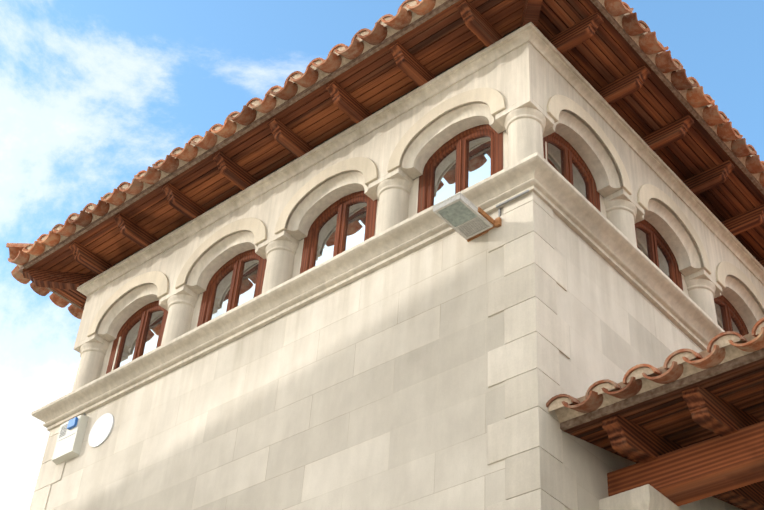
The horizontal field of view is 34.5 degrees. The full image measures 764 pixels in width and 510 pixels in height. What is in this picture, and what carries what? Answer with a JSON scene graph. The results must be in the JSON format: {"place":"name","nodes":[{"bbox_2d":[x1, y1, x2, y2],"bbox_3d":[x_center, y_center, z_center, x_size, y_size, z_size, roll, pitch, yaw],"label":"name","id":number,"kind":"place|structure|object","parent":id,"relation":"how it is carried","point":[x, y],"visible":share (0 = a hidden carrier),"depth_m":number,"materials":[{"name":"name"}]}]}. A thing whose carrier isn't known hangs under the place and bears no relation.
{"place":"outdoors","nodes":[
{"label":"outdoors","id":0,"kind":"place"},
{"bbox_2d":[113,26,519,265],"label":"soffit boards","id":1,"kind":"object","parent":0,"point":[326,140],"depth_m":10.09,"materials":[{"name":"brown wood"}]},
{"bbox_2d":[51,288,83,306],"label":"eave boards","id":2,"kind":"object","parent":1,"relation":"attached to","point":[69,297],"depth_m":12.03,"materials":[{"name":"brown wood"}]},
{"bbox_2d":[48,0,502,270],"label":"eave boards","id":3,"kind":"object","parent":1,"relation":"attached to","point":[413,50],"visible":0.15,"depth_m":9.98,"materials":[{"name":"brown wood"}]},
{"bbox_2d":[27,0,525,274],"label":"eave boards","id":4,"kind":"object","parent":1,"relation":"attached to","point":[460,43],"visible":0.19,"depth_m":10.02,"materials":[{"name":"brown wood"}]},
{"bbox_2d":[6,0,763,318],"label":"roof tiles","id":5,"kind":"object","parent":1,"relation":"on","point":[649,43],"visible":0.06,"depth_m":9.87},
{"bbox_2d":[18,0,763,310],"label":"eave fascia","id":6,"kind":"structure","parent":5,"relation":"attached to","point":[449,3],"depth_m":9.83,"materials":[{"name":"brown wood"}]},
{"bbox_2d":[61,0,763,303],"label":"eave boards","id":7,"kind":"object","parent":1,"relation":"attached to","point":[590,51],"visible":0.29,"depth_m":9.63,"materials":[{"name":"brown wood"}]},
{"bbox_2d":[81,12,763,309],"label":"eave brackets","id":8,"kind":"object","parent":1,"relation":"on","point":[575,35],"visible":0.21,"depth_m":9.70,"materials":[{"name":"brown wood"}]},
{"bbox_2d":[537,0,763,259],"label":"eave boards","id":9,"kind":"object","parent":1,"relation":"attached to","point":[581,64],"visible":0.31,"depth_m":9.73,"materials":[{"name":"brown wood"}]},
{"bbox_2d":[0,0,763,509],"label":"sky","id":10,"kind":"structure","parent":0,"point":[94,93],"materials":[{"name":"blue"}]},
{"bbox_2d":[46,207,741,509],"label":"tower wall","id":11,"kind":"structure","parent":0,"point":[371,391],"depth_m":8.23,"materials":[{"name":"beige stone"}]},
{"bbox_2d":[31,152,724,431],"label":"ledge molding","id":12,"kind":"structure","parent":11,"relation":"on","point":[572,207],"depth_m":8.85,"materials":[{"name":"beige stone"}]},
{"bbox_2d":[72,96,722,390],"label":"columns","id":13,"kind":"structure","parent":12,"relation":"on","point":[526,123],"depth_m":9.36,"materials":[{"name":"beige stone"}]},
{"bbox_2d":[599,484,681,509],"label":"porch pillar","id":14,"kind":"structure","parent":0,"point":[647,497],"depth_m":6.94,"materials":[{"name":"beige stone"}]},
{"bbox_2d":[607,421,763,505],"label":"porch beam","id":15,"kind":"structure","parent":14,"relation":"on","point":[704,469],"depth_m":6.89,"materials":[{"name":"brown wood"}]},
{"bbox_2d":[602,386,763,509],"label":"porch rafters","id":16,"kind":"object","parent":15,"relation":"on","point":[714,413],"visible":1,"depth_m":6.93,"materials":[{"name":"brown wood"}]},
{"label":"ground","id":17,"kind":"structure","parent":0,"visible":0},
{"bbox_2d":[29,191,577,509],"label":"corner quoins","id":18,"kind":"object","parent":17,"relation":"on","point":[524,438],"visible":0.83,"depth_m":7.31,"materials":[{"name":"beige stone"}]},
{"bbox_2d":[52,415,88,464],"bbox_3d":[-2.624,1.538,10.315,0.300,0.370,0.094,-27,-48,32],"label":"alarm box","id":19,"kind":"object","parent":18,"relation":"attached to","point":[70,438],"visible":0.98,"depth_m":10.27,"materials":[{"name":"beige plastic"}]},
{"bbox_2d":[88,413,113,447],"bbox_3d":[-2.305,1.437,10.107,0.304,0.304,0.014,-27,-48,32],"label":"round disc","id":20,"kind":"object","parent":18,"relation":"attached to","point":[101,430],"depth_m":10.09,"materials":[{"name":"white plastic"}]},
{"bbox_2d":[83,190,528,415],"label":"fixture cables","id":21,"kind":"object","parent":18,"relation":"attached to","point":[499,205],"visible":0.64,"depth_m":8.05,"materials":[{"name":"grey plastic"}]},
{"bbox_2d":[74,42,763,376],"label":"wall","id":22,"kind":"structure","parent":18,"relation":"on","point":[522,72],"depth_m":9.76,"materials":[{"name":"beige stone"}]},
{"bbox_2d":[77,22,763,295],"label":"tower cornice","id":23,"kind":"structure","parent":22,"relation":"on","point":[562,66],"depth_m":9.88,"materials":[{"name":"stone"}]},
{"bbox_2d":[22,268,96,289],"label":"eave hip brackets","id":24,"kind":"object","parent":23,"relation":"on","point":[56,279],"visible":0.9,"depth_m":11.68,"materials":[{"name":"brown wood"}]},
{"bbox_2d":[69,0,502,274],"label":"eave brackets","id":25,"kind":"object","parent":23,"relation":"on","point":[477,24],"visible":0.48,"depth_m":10.05,"materials":[{"name":"brown wood"}]},
{"bbox_2d":[520,0,542,27],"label":"eave hip brackets","id":26,"kind":"object","parent":23,"relation":"on","point":[531,10],"visible":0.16,"depth_m":8.83,"materials":[{"name":"brown wood"}]},
{"bbox_2d":[87,88,763,336],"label":"arch moldings","id":27,"kind":"structure","parent":22,"relation":"attached to","point":[494,99],"depth_m":9.77,"materials":[{"name":"beige stone"}]},
{"bbox_2d":[106,124,748,373],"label":"arched windows","id":28,"kind":"structure","parent":22,"relation":"in","point":[458,142],"depth_m":9.74,"materials":[{"name":"brown wood"}]},
{"bbox_2d":[432,192,501,241],"bbox_3d":[0.552,-0.254,7.993,0.282,0.061,0.389,-27,-48,32],"label":"floodlight","id":29,"kind":"object","parent":18,"relation":"attached to","point":[463,216],"visible":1,"depth_m":7.97,"materials":[{"name":"grey metal"}]},
{"bbox_2d":[546,317,763,412],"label":"porch roof tiles","id":30,"kind":"object","parent":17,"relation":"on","point":[592,401],"visible":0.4,"depth_m":6.62,"materials":[{"name":"brown ceramic"}]},
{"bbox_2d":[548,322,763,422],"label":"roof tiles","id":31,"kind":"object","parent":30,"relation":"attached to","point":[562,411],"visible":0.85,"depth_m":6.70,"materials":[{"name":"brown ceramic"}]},
{"bbox_2d":[560,348,763,430],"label":"porch fascia","id":32,"kind":"structure","parent":30,"relation":"attached to","point":[674,385],"depth_m":6.68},
{"bbox_2d":[564,358,763,509],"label":"soffit boards","id":33,"kind":"object","parent":30,"relation":"on","point":[697,428],"visible":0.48,"depth_m":6.93,"materials":[{"name":"brown wood"}]},
{"bbox_2d":[592,383,763,506],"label":"soffit boards","id":34,"kind":"object","parent":30,"relation":"on","point":[686,414],"visible":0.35,"depth_m":7.08,"materials":[{"name":"brown wood"}]}
]}

